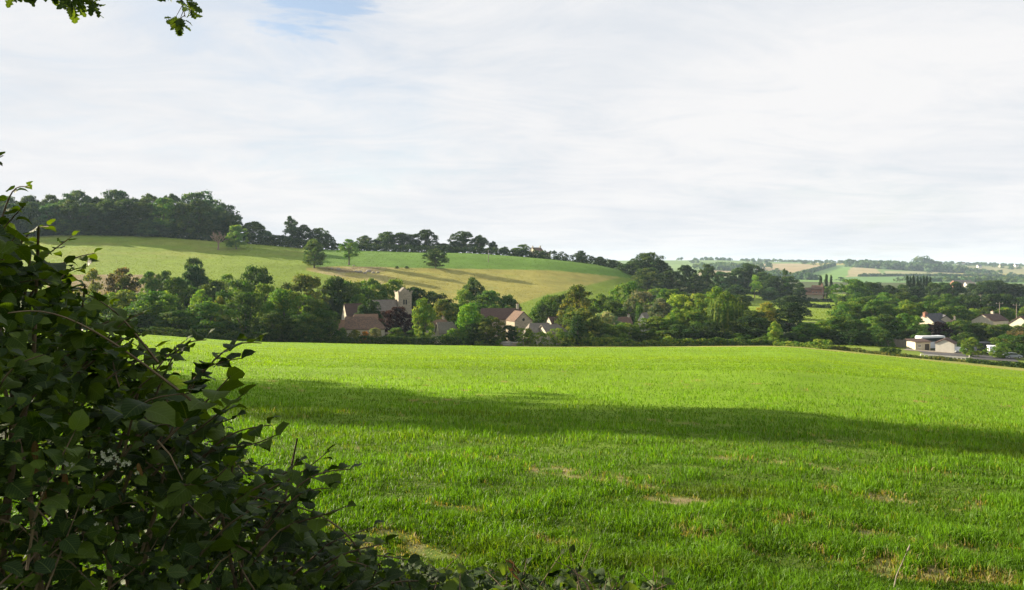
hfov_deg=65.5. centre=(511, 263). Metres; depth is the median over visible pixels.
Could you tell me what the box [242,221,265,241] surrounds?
tree
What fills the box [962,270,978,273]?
hedge
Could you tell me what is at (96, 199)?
tree
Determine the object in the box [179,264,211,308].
tree
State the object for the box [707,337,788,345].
hedge
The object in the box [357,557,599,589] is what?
weed
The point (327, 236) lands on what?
shrub
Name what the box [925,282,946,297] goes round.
tree
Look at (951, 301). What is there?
tree
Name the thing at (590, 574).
weed
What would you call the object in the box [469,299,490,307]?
shrub
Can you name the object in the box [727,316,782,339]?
shrub
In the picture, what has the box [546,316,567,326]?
cottage
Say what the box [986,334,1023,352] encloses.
shrub
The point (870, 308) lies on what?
oak tree
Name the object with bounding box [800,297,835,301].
hedge
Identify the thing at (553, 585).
weed
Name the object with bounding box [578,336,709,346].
hedge
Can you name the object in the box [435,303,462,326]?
shrub
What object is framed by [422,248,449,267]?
tree
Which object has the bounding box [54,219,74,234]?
shrub
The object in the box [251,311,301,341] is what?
shrub
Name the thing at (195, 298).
tree
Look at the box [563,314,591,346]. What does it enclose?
conifer tree
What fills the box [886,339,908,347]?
shed
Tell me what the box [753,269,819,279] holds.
woods
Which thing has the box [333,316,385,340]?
house
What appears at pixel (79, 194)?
tree
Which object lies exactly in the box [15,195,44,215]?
oak tree
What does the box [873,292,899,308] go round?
tree
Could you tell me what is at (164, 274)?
tree
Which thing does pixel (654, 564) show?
weed
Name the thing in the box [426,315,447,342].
cottage
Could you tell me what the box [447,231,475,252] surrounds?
oak tree
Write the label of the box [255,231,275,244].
shrub
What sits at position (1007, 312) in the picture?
oak tree
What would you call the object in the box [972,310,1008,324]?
house
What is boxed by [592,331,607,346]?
shrub
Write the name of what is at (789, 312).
tree
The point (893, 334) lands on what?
shrub
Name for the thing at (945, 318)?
house
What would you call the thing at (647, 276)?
tree
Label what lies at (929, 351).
yard
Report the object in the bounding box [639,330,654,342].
shrub
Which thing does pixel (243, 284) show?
oak tree
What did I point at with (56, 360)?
hazel hedge
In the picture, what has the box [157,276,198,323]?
oak tree
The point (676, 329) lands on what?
shrub
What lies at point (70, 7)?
oak tree
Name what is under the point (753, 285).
tree
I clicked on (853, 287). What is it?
oak tree
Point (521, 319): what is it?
house
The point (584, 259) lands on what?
hedge
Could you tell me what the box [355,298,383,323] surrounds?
tree
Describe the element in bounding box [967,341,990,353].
container
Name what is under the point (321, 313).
shrub
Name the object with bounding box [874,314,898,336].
shrub
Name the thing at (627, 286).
oak tree
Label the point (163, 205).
oak tree
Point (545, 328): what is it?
cottage
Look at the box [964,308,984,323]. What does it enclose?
oak tree
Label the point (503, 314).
house
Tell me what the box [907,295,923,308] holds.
tree
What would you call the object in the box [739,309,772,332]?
tree
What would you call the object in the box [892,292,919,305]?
oak tree
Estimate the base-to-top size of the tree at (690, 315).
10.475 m
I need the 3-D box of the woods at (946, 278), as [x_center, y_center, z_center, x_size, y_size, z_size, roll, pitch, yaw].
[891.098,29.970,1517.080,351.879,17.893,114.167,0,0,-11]
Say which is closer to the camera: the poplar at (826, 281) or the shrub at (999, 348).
the shrub at (999, 348)
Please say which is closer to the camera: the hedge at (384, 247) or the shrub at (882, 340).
the shrub at (882, 340)
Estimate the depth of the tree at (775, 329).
213.17 m
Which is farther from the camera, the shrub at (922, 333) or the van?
the shrub at (922, 333)
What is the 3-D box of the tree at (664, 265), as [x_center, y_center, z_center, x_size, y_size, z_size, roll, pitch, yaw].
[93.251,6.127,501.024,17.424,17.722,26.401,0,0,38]
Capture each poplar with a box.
[824,274,827,286]
[829,275,832,293]
[906,276,908,291]
[909,276,912,289]
[912,275,915,286]
[915,276,919,295]
[922,275,925,288]
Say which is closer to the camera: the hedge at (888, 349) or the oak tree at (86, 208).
the hedge at (888, 349)
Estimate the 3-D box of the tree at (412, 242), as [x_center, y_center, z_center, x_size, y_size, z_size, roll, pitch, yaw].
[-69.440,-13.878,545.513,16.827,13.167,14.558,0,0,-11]
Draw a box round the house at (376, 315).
[354,314,377,318]
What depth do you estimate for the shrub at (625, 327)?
220.80 m
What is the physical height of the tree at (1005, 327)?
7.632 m
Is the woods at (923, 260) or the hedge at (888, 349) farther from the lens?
the woods at (923, 260)
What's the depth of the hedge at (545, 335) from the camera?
212.90 m
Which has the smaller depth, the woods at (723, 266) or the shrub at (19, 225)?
the shrub at (19, 225)
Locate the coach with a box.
[915,335,944,348]
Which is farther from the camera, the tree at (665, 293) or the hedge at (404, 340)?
the tree at (665, 293)
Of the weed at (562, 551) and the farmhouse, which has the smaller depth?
the weed at (562, 551)
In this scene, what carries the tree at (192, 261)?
on the ground at (130, 250)
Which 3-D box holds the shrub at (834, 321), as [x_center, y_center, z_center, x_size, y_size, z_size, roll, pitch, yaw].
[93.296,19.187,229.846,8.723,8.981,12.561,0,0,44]
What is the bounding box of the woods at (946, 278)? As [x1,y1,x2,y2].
[893,275,1023,281]
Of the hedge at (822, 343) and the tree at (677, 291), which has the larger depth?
the tree at (677, 291)
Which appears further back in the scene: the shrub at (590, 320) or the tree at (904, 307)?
the tree at (904, 307)
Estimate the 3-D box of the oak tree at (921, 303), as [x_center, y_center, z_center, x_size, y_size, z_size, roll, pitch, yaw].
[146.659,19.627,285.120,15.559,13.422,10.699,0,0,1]
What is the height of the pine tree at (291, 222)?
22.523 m
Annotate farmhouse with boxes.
[811,283,823,297]
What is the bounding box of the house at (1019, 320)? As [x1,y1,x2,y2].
[1008,316,1023,326]
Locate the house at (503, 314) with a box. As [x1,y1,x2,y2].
[481,304,520,338]
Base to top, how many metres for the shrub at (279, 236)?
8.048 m
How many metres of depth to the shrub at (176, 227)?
507.54 m
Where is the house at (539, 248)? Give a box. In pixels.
[529,246,543,257]
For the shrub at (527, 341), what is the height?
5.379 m
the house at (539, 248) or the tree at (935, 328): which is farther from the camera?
the house at (539, 248)
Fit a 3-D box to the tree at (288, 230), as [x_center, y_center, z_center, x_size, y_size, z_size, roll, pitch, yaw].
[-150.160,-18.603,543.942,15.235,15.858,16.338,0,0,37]
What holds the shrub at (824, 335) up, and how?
on the ground at (130, 250)
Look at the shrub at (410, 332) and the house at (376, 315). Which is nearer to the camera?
the shrub at (410, 332)
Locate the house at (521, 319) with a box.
[506,310,532,341]
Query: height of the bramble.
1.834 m
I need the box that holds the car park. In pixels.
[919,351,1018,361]
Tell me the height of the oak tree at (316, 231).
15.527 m
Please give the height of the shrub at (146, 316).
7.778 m
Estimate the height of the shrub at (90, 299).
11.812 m
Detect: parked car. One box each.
[954,347,962,352]
[1002,352,1022,358]
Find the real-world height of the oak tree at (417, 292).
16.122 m
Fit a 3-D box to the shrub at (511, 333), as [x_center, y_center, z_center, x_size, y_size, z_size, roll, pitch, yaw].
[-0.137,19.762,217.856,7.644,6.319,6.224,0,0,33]
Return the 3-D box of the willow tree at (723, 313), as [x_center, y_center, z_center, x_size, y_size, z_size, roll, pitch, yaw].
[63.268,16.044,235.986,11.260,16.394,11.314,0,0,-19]
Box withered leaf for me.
[505,559,519,579]
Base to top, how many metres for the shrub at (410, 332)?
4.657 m
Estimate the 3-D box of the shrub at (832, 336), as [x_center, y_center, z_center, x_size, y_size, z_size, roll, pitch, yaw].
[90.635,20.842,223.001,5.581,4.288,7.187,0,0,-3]
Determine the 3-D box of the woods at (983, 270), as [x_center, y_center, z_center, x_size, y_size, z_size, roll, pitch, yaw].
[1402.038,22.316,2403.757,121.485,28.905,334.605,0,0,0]
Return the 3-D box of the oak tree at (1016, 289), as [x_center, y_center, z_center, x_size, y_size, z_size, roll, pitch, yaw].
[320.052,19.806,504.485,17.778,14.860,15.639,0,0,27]
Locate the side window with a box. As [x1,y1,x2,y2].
[923,338,943,341]
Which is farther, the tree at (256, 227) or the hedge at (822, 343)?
the tree at (256, 227)
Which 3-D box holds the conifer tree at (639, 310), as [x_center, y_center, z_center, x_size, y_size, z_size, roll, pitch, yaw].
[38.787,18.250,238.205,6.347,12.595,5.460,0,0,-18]
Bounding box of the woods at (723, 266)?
[692,262,772,270]
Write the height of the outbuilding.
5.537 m
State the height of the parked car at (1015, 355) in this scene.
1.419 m
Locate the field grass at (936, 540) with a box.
[0,330,1023,589]
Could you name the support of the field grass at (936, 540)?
on the ground at (130, 250)
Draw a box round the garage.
[935,337,957,352]
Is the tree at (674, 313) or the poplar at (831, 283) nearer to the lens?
the tree at (674, 313)
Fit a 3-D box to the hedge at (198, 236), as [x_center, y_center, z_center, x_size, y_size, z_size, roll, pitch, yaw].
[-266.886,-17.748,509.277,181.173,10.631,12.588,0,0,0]
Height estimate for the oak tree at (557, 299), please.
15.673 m
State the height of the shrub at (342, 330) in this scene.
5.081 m
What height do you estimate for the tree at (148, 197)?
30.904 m
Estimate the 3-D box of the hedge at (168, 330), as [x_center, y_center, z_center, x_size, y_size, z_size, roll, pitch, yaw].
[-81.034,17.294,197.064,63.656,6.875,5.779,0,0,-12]
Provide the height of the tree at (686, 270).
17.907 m
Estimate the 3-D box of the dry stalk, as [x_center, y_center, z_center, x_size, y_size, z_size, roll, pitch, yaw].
[2.882,2.267,5.900,0.137,0.372,0.014,0,0,0]
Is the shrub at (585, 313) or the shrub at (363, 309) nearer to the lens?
the shrub at (585, 313)
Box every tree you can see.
[0,196,18,221]
[0,203,30,229]
[5,0,202,35]
[7,202,50,231]
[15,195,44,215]
[34,193,60,218]
[36,203,65,226]
[49,200,86,228]
[55,190,93,209]
[70,203,100,230]
[73,268,107,295]
[86,200,118,232]
[89,189,138,216]
[91,196,99,204]
[103,267,141,305]
[104,199,138,233]
[106,275,140,299]
[117,202,160,231]
[132,193,159,219]
[138,271,159,302]
[147,197,186,230]
[152,193,184,218]
[153,270,170,290]
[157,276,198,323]
[164,202,199,234]
[174,191,224,233]
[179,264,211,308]
[182,257,208,296]
[186,198,213,234]
[187,279,233,305]
[190,288,211,309]
[205,206,229,233]
[211,230,227,249]
[213,202,242,224]
[215,279,262,331]
[218,214,242,235]
[220,291,263,337]
[221,273,234,291]
[223,224,248,248]
[237,265,282,299]
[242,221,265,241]
[252,282,282,314]
[252,288,312,335]
[281,272,331,313]
[284,216,297,234]
[290,224,312,245]
[299,297,340,340]
[302,238,325,267]
[306,227,330,242]
[317,275,353,318]
[323,297,342,319]
[336,239,360,264]
[337,280,376,317]
[349,293,365,304]
[355,235,371,248]
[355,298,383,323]
[360,277,388,302]
[374,231,397,249]
[375,278,406,299]
[378,306,418,342]
[387,232,413,246]
[399,234,422,249]
[407,286,437,328]
[411,297,436,342]
[413,229,440,247]
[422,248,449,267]
[423,293,457,325]
[427,299,457,325]
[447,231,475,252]
[447,302,484,341]
[453,288,474,320]
[462,275,484,301]
[471,235,488,251]
[472,290,506,305]
[488,241,497,253]
[496,294,521,309]
[517,244,530,253]
[528,294,558,321]
[542,293,578,319]
[554,284,600,329]
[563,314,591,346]
[588,293,618,316]
[599,299,632,319]
[608,279,645,319]
[616,260,648,274]
[622,290,661,323]
[627,252,667,274]
[633,304,644,328]
[644,288,661,304]
[647,259,672,283]
[647,297,677,330]
[653,288,677,313]
[658,308,691,329]
[666,293,691,321]
[669,288,686,306]
[675,264,697,288]
[680,310,713,334]
[684,293,712,322]
[698,263,720,289]
[704,286,722,316]
[706,290,744,333]
[726,269,745,287]
[729,294,751,325]
[731,263,764,290]
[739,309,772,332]
[749,275,762,297]
[755,271,775,293]
[761,276,786,296]
[762,295,812,316]
[767,321,782,341]
[774,303,806,332]
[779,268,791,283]
[779,276,800,296]
[792,322,823,342]
[814,320,833,339]
[825,301,857,328]
[827,278,873,302]
[842,298,869,323]
[843,319,868,331]
[846,292,868,316]
[857,281,880,298]
[858,316,883,342]
[859,300,892,329]
[863,295,881,316]
[873,282,886,298]
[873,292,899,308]
[874,303,899,322]
[881,285,898,295]
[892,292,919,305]
[893,299,920,315]
[895,283,911,296]
[905,286,928,297]
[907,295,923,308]
[907,301,933,311]
[909,316,930,332]
[917,302,964,321]
[919,294,943,305]
[923,321,956,337]
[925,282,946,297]
[934,282,957,297]
[936,293,967,308]
[945,281,968,296]
[948,306,975,325]
[954,294,973,314]
[959,323,986,341]
[962,295,987,310]
[964,283,994,301]
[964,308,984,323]
[968,322,999,341]
[969,280,1003,305]
[971,306,1001,322]
[977,293,1012,312]
[978,325,1003,344]
[980,280,1014,303]
[988,324,1012,344]
[989,307,1022,321]
[995,294,1018,319]
[997,282,1023,301]
[1002,326,1023,342]
[1008,297,1023,312]
[1009,283,1023,302]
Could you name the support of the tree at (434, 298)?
on the ground at (130, 250)
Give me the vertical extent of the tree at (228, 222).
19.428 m
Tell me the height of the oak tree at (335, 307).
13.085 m
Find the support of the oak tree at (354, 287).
on the ground at (130, 250)
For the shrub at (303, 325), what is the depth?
203.68 m
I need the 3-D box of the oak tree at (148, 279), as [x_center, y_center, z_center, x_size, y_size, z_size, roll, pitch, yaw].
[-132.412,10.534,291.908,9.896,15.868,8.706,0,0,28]
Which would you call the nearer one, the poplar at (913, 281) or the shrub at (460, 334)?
the shrub at (460, 334)
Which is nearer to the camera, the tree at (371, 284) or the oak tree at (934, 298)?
the tree at (371, 284)
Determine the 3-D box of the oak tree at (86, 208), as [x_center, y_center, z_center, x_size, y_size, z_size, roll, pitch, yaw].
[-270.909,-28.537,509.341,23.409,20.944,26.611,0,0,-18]
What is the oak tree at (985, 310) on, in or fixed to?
on the ground at (130, 250)
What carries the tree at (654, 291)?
on the ground at (130, 250)
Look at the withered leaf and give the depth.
4.11 m
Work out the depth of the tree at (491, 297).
284.35 m
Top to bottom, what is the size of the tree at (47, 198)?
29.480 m
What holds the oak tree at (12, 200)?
on the ground at (130, 250)
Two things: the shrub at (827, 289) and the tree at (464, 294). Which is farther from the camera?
the shrub at (827, 289)
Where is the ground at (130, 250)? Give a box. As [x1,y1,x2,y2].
[2,232,1023,589]
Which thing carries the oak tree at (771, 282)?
on the ground at (130, 250)
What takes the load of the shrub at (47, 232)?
on the ground at (130, 250)
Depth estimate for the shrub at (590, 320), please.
219.59 m
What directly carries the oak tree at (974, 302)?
on the ground at (130, 250)
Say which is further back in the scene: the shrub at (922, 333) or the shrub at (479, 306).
the shrub at (479, 306)
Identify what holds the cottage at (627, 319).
on the ground at (130, 250)
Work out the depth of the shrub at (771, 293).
498.17 m
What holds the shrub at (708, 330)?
on the ground at (130, 250)
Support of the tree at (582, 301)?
on the ground at (130, 250)
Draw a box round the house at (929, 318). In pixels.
[918,311,944,335]
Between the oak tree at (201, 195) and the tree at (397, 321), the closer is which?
the tree at (397, 321)
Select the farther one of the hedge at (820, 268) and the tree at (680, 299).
the hedge at (820, 268)
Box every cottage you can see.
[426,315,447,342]
[434,322,457,342]
[523,323,549,344]
[538,324,567,346]
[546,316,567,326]
[612,313,632,332]
[638,312,649,339]
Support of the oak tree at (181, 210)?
on the ground at (130, 250)
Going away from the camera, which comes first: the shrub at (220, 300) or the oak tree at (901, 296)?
the shrub at (220, 300)
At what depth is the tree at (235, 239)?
481.17 m
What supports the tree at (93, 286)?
on the ground at (130, 250)
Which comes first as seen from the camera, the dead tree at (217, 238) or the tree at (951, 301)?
the tree at (951, 301)
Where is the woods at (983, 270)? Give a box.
[969,267,1015,273]
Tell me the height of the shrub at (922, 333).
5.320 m
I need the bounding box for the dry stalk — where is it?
[894,545,909,585]
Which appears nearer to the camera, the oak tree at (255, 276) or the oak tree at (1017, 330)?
the oak tree at (1017, 330)
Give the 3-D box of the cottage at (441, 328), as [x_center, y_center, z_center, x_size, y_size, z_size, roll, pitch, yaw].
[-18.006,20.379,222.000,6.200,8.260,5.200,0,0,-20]
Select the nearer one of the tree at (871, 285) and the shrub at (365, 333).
the shrub at (365, 333)
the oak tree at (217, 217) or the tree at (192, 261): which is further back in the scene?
the oak tree at (217, 217)
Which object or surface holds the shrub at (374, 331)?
on the ground at (130, 250)
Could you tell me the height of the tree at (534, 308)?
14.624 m
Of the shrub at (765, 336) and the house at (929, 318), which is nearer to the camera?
the shrub at (765, 336)
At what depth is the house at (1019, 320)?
260.60 m
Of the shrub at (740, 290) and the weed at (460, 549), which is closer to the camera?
the weed at (460, 549)
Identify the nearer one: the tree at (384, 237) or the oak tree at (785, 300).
the oak tree at (785, 300)
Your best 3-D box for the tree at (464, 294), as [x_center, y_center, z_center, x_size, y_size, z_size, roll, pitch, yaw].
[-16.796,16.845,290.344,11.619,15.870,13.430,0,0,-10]
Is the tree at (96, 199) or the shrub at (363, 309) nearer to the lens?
the shrub at (363, 309)
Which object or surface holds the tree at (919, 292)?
on the ground at (130, 250)
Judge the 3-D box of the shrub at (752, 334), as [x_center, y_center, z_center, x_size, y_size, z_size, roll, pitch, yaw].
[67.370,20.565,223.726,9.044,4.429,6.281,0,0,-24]
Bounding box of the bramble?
[0,400,651,589]
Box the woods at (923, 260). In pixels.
[911,255,943,264]
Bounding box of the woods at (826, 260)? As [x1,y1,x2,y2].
[676,256,1023,265]
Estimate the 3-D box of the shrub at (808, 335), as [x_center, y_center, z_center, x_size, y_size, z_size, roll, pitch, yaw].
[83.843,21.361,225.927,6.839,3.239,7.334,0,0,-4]
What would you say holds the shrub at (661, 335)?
on the ground at (130, 250)
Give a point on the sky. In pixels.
(619, 130)
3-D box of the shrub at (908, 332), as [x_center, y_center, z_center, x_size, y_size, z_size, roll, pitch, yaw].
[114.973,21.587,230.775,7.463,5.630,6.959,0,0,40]
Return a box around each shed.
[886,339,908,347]
[906,338,931,349]
[950,280,971,286]
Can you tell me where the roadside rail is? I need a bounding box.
[920,354,969,359]
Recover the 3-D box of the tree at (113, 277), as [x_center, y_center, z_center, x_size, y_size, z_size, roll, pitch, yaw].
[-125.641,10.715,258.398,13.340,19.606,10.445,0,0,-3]
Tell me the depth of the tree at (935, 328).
248.22 m
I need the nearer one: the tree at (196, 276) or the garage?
the garage
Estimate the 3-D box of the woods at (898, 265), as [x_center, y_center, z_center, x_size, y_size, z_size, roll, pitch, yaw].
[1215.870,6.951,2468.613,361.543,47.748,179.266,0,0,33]
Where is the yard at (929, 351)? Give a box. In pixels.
[901,348,972,353]
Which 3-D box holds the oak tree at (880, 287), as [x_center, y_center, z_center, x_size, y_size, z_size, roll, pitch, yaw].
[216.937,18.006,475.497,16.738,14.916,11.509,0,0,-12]
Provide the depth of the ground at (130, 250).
37.38 m
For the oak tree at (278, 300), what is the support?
on the ground at (130, 250)
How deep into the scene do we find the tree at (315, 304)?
212.79 m
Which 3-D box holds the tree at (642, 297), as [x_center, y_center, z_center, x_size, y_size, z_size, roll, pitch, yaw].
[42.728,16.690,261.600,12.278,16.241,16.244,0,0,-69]
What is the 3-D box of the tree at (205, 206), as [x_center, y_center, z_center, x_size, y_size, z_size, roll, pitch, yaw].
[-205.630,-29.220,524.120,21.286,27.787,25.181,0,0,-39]
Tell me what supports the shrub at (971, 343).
on the ground at (130, 250)
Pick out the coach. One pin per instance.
(933, 338)
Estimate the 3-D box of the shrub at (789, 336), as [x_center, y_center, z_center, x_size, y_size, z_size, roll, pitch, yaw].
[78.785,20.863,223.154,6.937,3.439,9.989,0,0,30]
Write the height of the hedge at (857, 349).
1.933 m
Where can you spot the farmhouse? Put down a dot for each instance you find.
(817, 288)
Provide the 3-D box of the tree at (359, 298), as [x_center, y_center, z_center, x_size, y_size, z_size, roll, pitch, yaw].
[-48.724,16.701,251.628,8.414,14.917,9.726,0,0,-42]
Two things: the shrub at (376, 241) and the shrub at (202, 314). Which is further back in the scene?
the shrub at (376, 241)
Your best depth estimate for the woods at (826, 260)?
3237.34 m
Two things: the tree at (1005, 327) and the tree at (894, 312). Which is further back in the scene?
the tree at (894, 312)
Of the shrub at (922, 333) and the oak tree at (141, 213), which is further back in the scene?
the oak tree at (141, 213)
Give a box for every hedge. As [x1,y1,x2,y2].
[0,152,674,589]
[21,228,226,241]
[83,323,316,342]
[241,233,332,249]
[314,334,473,345]
[329,242,441,252]
[439,334,500,344]
[440,245,524,256]
[474,339,502,345]
[515,328,579,346]
[522,247,629,271]
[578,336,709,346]
[706,292,753,300]
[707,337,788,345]
[715,284,760,294]
[773,340,814,347]
[795,262,835,273]
[799,303,834,307]
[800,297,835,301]
[811,339,833,348]
[830,346,965,361]
[858,273,1023,276]
[879,347,901,354]
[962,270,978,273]
[965,357,1023,367]
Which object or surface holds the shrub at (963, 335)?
on the ground at (130, 250)
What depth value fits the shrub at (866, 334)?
223.07 m
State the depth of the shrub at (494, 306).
260.34 m
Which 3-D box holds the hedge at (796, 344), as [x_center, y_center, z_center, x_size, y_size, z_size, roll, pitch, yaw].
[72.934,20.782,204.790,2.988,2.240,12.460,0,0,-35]
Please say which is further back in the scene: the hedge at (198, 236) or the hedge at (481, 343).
the hedge at (198, 236)
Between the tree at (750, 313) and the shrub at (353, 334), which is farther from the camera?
the tree at (750, 313)
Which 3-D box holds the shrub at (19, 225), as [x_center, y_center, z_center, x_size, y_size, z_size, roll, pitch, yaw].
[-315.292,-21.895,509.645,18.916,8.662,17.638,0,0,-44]
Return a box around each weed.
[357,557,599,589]
[363,544,465,589]
[481,566,614,589]
[506,556,607,589]
[512,543,670,589]
[520,549,564,588]
[595,561,663,589]
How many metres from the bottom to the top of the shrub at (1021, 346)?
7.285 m
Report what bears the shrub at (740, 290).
on the ground at (130, 250)
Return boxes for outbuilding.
[802,293,822,298]
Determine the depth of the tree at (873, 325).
231.12 m
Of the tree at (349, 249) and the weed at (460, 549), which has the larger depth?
the tree at (349, 249)
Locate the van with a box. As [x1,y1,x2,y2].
[986,345,994,353]
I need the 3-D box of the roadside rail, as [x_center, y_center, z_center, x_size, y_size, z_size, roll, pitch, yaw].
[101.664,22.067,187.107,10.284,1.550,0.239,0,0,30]
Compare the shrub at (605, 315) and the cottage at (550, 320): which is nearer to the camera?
the shrub at (605, 315)
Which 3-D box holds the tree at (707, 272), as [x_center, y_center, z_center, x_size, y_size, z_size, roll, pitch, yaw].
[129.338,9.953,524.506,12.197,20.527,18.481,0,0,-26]
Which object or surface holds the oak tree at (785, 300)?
on the ground at (130, 250)
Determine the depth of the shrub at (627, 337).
217.52 m
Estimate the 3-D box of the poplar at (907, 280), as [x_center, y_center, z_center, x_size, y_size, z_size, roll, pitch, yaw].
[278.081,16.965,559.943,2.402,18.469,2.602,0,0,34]
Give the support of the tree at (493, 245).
on the ground at (130, 250)
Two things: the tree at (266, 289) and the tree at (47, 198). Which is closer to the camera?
the tree at (266, 289)
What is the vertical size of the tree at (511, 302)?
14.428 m
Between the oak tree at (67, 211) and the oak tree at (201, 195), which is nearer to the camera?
the oak tree at (67, 211)
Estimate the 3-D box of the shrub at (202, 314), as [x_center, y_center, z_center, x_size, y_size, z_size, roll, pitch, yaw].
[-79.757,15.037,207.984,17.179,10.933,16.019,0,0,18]
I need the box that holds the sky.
[0,0,1023,264]
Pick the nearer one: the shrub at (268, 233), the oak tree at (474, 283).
the oak tree at (474, 283)
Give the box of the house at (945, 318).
[940,314,951,321]
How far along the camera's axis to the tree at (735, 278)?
556.89 m
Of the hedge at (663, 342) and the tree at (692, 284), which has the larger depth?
the tree at (692, 284)
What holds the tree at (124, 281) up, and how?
on the ground at (130, 250)
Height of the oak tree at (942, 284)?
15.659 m
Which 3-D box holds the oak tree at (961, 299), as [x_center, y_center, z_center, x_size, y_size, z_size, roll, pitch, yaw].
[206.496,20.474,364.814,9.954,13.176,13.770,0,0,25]
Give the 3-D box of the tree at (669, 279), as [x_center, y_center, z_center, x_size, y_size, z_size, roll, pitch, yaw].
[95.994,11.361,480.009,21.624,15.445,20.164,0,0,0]
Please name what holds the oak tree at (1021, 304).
on the ground at (130, 250)
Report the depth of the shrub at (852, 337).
219.05 m
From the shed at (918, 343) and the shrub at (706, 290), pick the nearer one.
the shed at (918, 343)
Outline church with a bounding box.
[369,287,412,335]
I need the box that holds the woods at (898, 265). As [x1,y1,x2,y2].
[844,258,969,272]
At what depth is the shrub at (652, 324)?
224.68 m
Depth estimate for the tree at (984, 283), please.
500.99 m
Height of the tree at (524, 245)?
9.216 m
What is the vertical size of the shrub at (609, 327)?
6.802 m
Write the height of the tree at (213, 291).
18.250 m
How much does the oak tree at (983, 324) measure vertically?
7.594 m
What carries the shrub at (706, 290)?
on the ground at (130, 250)
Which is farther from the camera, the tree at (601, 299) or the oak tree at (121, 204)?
the oak tree at (121, 204)
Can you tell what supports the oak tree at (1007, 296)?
on the ground at (130, 250)
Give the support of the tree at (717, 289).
on the ground at (130, 250)
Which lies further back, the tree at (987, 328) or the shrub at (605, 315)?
the tree at (987, 328)
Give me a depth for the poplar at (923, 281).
559.57 m
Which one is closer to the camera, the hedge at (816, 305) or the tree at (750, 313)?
the tree at (750, 313)
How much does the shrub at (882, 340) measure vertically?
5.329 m
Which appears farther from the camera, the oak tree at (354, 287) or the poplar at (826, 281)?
the poplar at (826, 281)
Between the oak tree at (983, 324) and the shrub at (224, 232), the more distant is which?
the shrub at (224, 232)
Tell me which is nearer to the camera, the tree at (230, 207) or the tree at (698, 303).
the tree at (698, 303)
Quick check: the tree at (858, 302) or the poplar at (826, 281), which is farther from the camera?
the poplar at (826, 281)
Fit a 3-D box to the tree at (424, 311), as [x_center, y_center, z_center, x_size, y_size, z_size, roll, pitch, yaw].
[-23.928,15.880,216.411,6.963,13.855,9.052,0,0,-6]
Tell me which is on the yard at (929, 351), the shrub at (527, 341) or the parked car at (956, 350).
the parked car at (956, 350)
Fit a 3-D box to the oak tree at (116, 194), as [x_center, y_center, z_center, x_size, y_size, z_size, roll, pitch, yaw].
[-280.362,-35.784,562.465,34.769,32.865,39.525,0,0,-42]
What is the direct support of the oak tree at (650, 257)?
on the ground at (130, 250)
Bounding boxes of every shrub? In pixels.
[17,223,28,234]
[27,218,47,234]
[36,220,59,234]
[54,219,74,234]
[70,218,93,234]
[77,291,119,322]
[100,289,143,322]
[105,308,158,331]
[124,289,186,329]
[152,310,189,336]
[168,223,188,237]
[174,301,240,338]
[205,226,222,236]
[214,296,229,331]
[217,224,244,236]
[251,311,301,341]
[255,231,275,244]
[265,235,288,243]
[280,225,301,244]
[281,312,324,341]
[306,307,343,341]
[321,233,336,248]
[333,327,348,341]
[347,330,360,343]
[357,305,373,313]
[359,331,368,341]
[367,239,382,250]
[368,328,381,342]
[387,327,405,343]
[405,330,418,342]
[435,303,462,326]
[448,328,469,344]
[463,323,489,345]
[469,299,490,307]
[469,315,506,345]
[470,301,487,314]
[488,304,501,307]
[500,325,523,341]
[523,328,532,345]
[532,304,551,322]
[553,308,610,344]
[584,318,604,346]
[590,324,622,346]
[592,309,628,332]
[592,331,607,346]
[605,322,640,342]
[615,332,633,345]
[627,332,647,343]
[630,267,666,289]
[630,316,675,344]
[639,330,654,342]
[649,330,672,344]
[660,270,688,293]
[666,323,698,345]
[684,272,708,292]
[689,321,726,343]
[700,288,723,294]
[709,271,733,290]
[721,332,736,344]
[724,285,752,296]
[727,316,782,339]
[731,333,753,343]
[744,330,764,343]
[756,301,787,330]
[760,287,780,299]
[760,333,769,342]
[780,332,803,342]
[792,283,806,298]
[799,333,817,342]
[818,331,831,338]
[824,286,832,298]
[826,314,852,343]
[827,330,845,344]
[835,295,849,304]
[836,329,867,345]
[855,329,874,345]
[867,329,895,346]
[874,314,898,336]
[885,330,905,339]
[889,313,924,338]
[898,329,916,339]
[910,331,931,348]
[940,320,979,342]
[950,332,974,350]
[959,337,986,356]
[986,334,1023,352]
[988,343,1011,357]
[1008,307,1023,319]
[1010,333,1023,355]
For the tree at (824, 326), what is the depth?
228.35 m
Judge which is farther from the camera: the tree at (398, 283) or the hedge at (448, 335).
the tree at (398, 283)
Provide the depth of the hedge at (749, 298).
482.00 m
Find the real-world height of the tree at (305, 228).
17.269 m
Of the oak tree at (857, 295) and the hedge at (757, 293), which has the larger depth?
the hedge at (757, 293)
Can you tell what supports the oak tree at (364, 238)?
on the ground at (130, 250)
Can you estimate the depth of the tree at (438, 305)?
239.03 m
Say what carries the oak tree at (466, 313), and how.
on the ground at (130, 250)
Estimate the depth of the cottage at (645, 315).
236.48 m
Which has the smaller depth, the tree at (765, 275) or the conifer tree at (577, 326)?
the conifer tree at (577, 326)
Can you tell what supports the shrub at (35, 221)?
on the ground at (130, 250)
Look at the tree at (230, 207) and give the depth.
553.86 m
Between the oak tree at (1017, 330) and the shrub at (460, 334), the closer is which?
the shrub at (460, 334)

